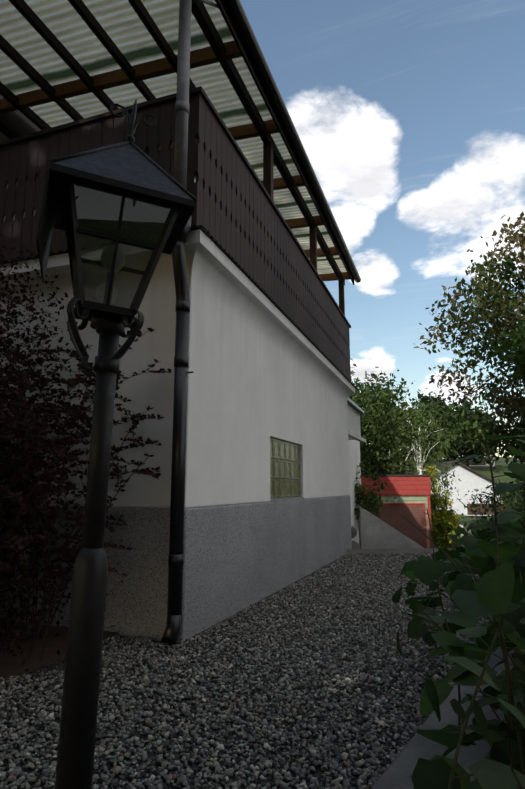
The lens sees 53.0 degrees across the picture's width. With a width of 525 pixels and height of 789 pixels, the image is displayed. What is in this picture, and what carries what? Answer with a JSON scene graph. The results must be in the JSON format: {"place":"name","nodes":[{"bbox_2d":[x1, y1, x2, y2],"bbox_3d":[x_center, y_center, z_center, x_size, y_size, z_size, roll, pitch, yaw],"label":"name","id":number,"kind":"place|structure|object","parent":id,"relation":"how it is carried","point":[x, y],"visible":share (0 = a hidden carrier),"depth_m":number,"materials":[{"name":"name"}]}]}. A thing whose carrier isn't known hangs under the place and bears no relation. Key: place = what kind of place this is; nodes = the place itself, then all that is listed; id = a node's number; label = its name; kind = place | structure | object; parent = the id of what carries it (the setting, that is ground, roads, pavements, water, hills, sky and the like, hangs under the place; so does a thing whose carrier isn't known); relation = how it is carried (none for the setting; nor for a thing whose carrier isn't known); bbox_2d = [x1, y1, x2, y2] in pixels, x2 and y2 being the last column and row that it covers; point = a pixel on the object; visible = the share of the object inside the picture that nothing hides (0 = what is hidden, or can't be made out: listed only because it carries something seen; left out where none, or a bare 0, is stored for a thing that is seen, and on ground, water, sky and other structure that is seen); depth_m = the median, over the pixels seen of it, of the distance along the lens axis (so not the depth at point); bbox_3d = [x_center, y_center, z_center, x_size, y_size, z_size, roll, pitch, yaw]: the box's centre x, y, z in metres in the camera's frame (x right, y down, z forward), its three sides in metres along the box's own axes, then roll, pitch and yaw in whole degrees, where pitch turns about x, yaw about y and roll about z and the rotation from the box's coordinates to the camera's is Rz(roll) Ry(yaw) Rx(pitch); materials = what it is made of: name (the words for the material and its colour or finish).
{"place":"outdoors","nodes":[
{"label":"outdoors","id":0,"kind":"place"},
{"bbox_2d":[0,620,118,681],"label":"soil bed","id":1,"kind":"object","parent":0,"point":[10,665],"depth_m":3.08,"materials":[{"name":"brown soil"}]},
{"bbox_2d":[0,234,170,671],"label":"shrub","id":2,"kind":"object","parent":1,"relation":"on","point":[17,355],"depth_m":3.08,"materials":[{"name":"plant"}]},
{"bbox_2d":[0,278,349,507],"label":"house wall","id":3,"kind":"structure","parent":0,"point":[251,391],"depth_m":4.01,"materials":[{"name":"white paint"}]},
{"bbox_2d":[0,229,354,402],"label":"cornice","id":4,"kind":"structure","parent":3,"relation":"on","point":[215,271],"depth_m":4.17,"materials":[{"name":"paint"}]},
{"bbox_2d":[0,86,350,380],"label":"balcony railing","id":5,"kind":"object","parent":4,"relation":"on","point":[236,213],"visible":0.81,"depth_m":4.32,"materials":[{"name":"brown wood"}]},
{"bbox_2d":[0,0,354,315],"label":"roof beams","id":6,"kind":"structure","parent":5,"relation":"on","point":[13,124],"depth_m":5.24,"materials":[{"name":"brown wood"}]},
{"bbox_2d":[0,0,346,273],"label":"roof sheets","id":7,"kind":"object","parent":6,"relation":"on","point":[124,27],"depth_m":5.09,"materials":[{"name":"plastic"}]},
{"bbox_2d":[224,0,360,282],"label":"gutter","id":8,"kind":"object","parent":6,"relation":"attached to","point":[243,26],"visible":1,"depth_m":5.52,"materials":[{"name":"black metal"}]},
{"bbox_2d":[0,225,356,388],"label":"balcony ledge","id":9,"kind":"object","parent":4,"relation":"on","point":[204,230],"visible":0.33,"depth_m":4.24,"materials":[{"name":"white paint"}]},
{"bbox_2d":[270,438,300,498],"bbox_3d":[0.230,0.812,5.696,0.049,0.606,1.206,-4,-11,19],"label":"glass block window","id":10,"kind":"structure","parent":3,"relation":"in","point":[285,473],"depth_m":5.66,"materials":[{"name":"green glass"}]},
{"bbox_2d":[0,548,492,788],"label":"gravel ground","id":11,"kind":"structure","parent":0,"point":[59,664],"depth_m":2.30,"materials":[{"name":"grey gravel"}]},
{"bbox_2d":[55,317,123,788],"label":"lamp post","id":12,"kind":"object","parent":11,"relation":"on","point":[77,739],"visible":0.94,"depth_m":1.45,"materials":[{"name":"black metal"}]},
{"bbox_2d":[36,99,196,373],"bbox_3d":[-0.462,-0.521,1.674,0.414,0.925,0.414,8,-8,-19],"label":"lantern","id":13,"kind":"object","parent":12,"relation":"on","point":[128,192],"visible":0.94,"depth_m":1.58,"materials":[{"name":"black metal"}]},
{"bbox_2d":[240,0,524,456],"label":"sky","id":14,"kind":"structure","parent":0,"point":[407,116],"materials":[{"name":"blue"}]},
{"bbox_2d":[349,358,437,474],"bbox_3d":[2.828,2.350,22.029,8.674,8.772,9.507,-4,-11,19],"label":"tree","id":15,"kind":"object","parent":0,"point":[380,463],"depth_m":20.48,"materials":[{"name":"green plant"}]},
{"bbox_2d":[409,398,435,429],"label":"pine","id":16,"kind":"object","parent":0,"point":[417,403],"depth_m":98.83,"materials":[{"name":"green plant"}]},
{"bbox_2d":[413,393,440,414],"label":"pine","id":17,"kind":"object","parent":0,"point":[419,397],"visible":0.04,"depth_m":106.31,"materials":[{"name":"green plant"}]},
{"bbox_2d":[414,390,454,431],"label":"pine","id":18,"kind":"object","parent":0,"point":[441,403],"visible":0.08,"depth_m":112.22,"materials":[{"name":"green plant"}]},
{"bbox_2d":[392,425,524,774],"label":"shrub","id":19,"kind":"object","parent":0,"point":[498,590],"depth_m":1.77,"materials":[{"name":"green plant"}]},
{"bbox_2d":[393,457,524,546],"bbox_3d":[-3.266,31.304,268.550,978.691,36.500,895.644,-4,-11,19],"label":"grassy ground","id":20,"kind":"structure","parent":0,"point":[501,466],"depth_m":70.86,"materials":[{"name":"green plant"}]},
{"bbox_2d":[0,495,351,640],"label":"wall base","id":21,"kind":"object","parent":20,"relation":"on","point":[238,558],"depth_m":3.74,"materials":[{"name":"grey concrete"}]},
{"bbox_2d":[162,0,218,643],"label":"downpipe","id":22,"kind":"object","parent":21,"relation":"attached to","point":[176,538],"visible":0.9,"depth_m":3.51,"materials":[{"name":"black metal"}]},
{"bbox_2d":[271,497,303,502],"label":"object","id":23,"kind":"structure","parent":21,"relation":"attached to","point":[286,499],"depth_m":5.52,"materials":[{"name":"grey concrete"}]},
{"bbox_2d":[0,95,361,542],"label":"house","id":24,"kind":"structure","parent":20,"relation":"on","point":[354,456],"depth_m":12.71,"materials":[{"name":"white paint"}]},
{"bbox_2d":[351,526,360,548],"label":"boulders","id":25,"kind":"object","parent":20,"relation":"on","point":[355,545],"visible":0.12,"depth_m":12.14,"materials":[{"name":"grey stone"}]},
{"bbox_2d":[347,398,365,442],"bbox_3d":[1.109,1.986,10.369,1.580,3.580,2.354,-4,-11,19],"label":"extension","id":26,"kind":"object","parent":20,"relation":"on","point":[355,410],"visible":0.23,"depth_m":10.56,"materials":[{"name":"white paint"}]},
{"bbox_2d":[351,381,409,450],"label":"tree","id":27,"kind":"object","parent":20,"relation":"on","point":[372,401],"depth_m":77.35,"materials":[{"name":"green plant"}]},
{"bbox_2d":[372,389,403,448],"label":"tree","id":28,"kind":"object","parent":20,"relation":"on","point":[402,408],"visible":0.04,"depth_m":90.04,"materials":[{"name":"green plant"}]},
{"bbox_2d":[358,506,423,548],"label":"retaining wall","id":29,"kind":"structure","parent":20,"relation":"on","point":[375,532],"depth_m":12.57,"materials":[{"name":"white concrete"}]},
{"bbox_2d":[361,475,432,547],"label":"garage","id":30,"kind":"structure","parent":20,"relation":"on","point":[408,496],"depth_m":18.58,"materials":[{"name":"red painted wood siding"},{"name":"red roofing"}]},
{"bbox_2d":[346,548,450,553],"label":"concrete curb","id":31,"kind":"structure","parent":20,"relation":"on","point":[401,550],"depth_m":8.44,"materials":[{"name":"concrete"}]},
{"bbox_2d":[353,460,388,527],"bbox_3d":[2.403,2.793,13.228,1.486,2.286,1.395,-4,-11,19],"label":"bush","id":32,"kind":"object","parent":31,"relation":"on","point":[367,502],"depth_m":13.03,"materials":[{"name":"green plant"}]},
{"bbox_2d":[384,398,460,506],"bbox_3d":[9.188,4.048,30.655,4.493,7.570,4.393,-4,-11,19],"label":"birch","id":33,"kind":"object","parent":20,"relation":"on","point":[445,482],"depth_m":30.47,"materials":[{"name":"green plant"}]},
{"bbox_2d":[372,395,473,473],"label":"tree","id":34,"kind":"object","parent":20,"relation":"on","point":[448,413],"depth_m":57.43,"materials":[{"name":"green plant"}]},
{"bbox_2d":[422,465,454,547],"bbox_3d":[6.559,4.436,20.051,1.523,3.516,1.329,-4,-11,19],"label":"bush","id":35,"kind":"object","parent":20,"relation":"on","point":[437,516],"depth_m":19.81,"materials":[{"name":"green plant"}]},
{"bbox_2d":[400,434,494,465],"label":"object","id":36,"kind":"structure","parent":20,"relation":"on","point":[479,464],"depth_m":83.71,"materials":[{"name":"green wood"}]},
{"bbox_2d":[371,646,524,788],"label":"concrete kerb","id":37,"kind":"structure","parent":20,"relation":"on","point":[397,773],"depth_m":1.63,"materials":[{"name":"grey concrete"}]},
{"bbox_2d":[435,489,461,547],"bbox_3d":[7.154,5.012,20.251,1.249,2.798,1.152,-4,-11,19],"label":"bush","id":38,"kind":"object","parent":20,"relation":"on","point":[450,512],"depth_m":20.15,"materials":[{"name":"green plant"}]},
{"bbox_2d":[407,460,502,515],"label":"house","id":39,"kind":"structure","parent":20,"relation":"on","point":[470,479],"depth_m":45.42,"materials":[{"name":"white paint"}]},
{"bbox_2d":[428,396,506,467],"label":"tree","id":40,"kind":"object","parent":20,"relation":"on","point":[475,429],"depth_m":74.00,"materials":[{"name":"green plant"}]},
{"bbox_2d":[413,211,524,489],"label":"tree","id":41,"kind":"object","parent":20,"relation":"on","point":[498,305],"depth_m":9.51,"materials":[{"name":"green plant"}]},
{"bbox_2d":[460,525,500,546],"bbox_3d":[7.917,5.058,18.426,0.133,1.171,4.375,-10,-14,43],"label":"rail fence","id":42,"kind":"object","parent":20,"relation":"on","point":[469,531],"visible":0.08,"depth_m":16.97,"materials":[{"name":"white wood"}]},
{"bbox_2d":[462,481,523,542],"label":"shrub","id":43,"kind":"object","parent":20,"relation":"on","point":[491,499],"depth_m":13.26,"materials":[{"name":"green plant"}]},
{"bbox_2d":[485,479,522,512],"bbox_3d":[8.524,3.700,15.605,3.507,2.886,4.351,-4,-11,19],"label":"shrub","id":44,"kind":"object","parent":20,"relation":"on","point":[506,504],"visible":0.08,"depth_m":15.86,"materials":[{"name":"green plant"}]},
{"bbox_2d":[499,477,523,541],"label":"shrub","id":45,"kind":"object","parent":20,"relation":"on","point":[520,493],"visible":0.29,"depth_m":11.49,"materials":[{"name":"green plant"}]},
{"bbox_2d":[448,399,473,413],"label":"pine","id":46,"kind":"object","parent":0,"point":[468,408],"visible":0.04,"depth_m":118.39,"materials":[{"name":"green plant"}]},
{"bbox_2d":[454,401,471,421],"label":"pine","id":47,"kind":"object","parent":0,"point":[463,405],"visible":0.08,"depth_m":108.90,"materials":[{"name":"green plant"}]},
{"bbox_2d":[403,498,524,788],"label":"plants","id":48,"kind":"object","parent":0,"point":[434,772],"depth_m":1.05,"materials":[{"name":"green plant"}]}
]}

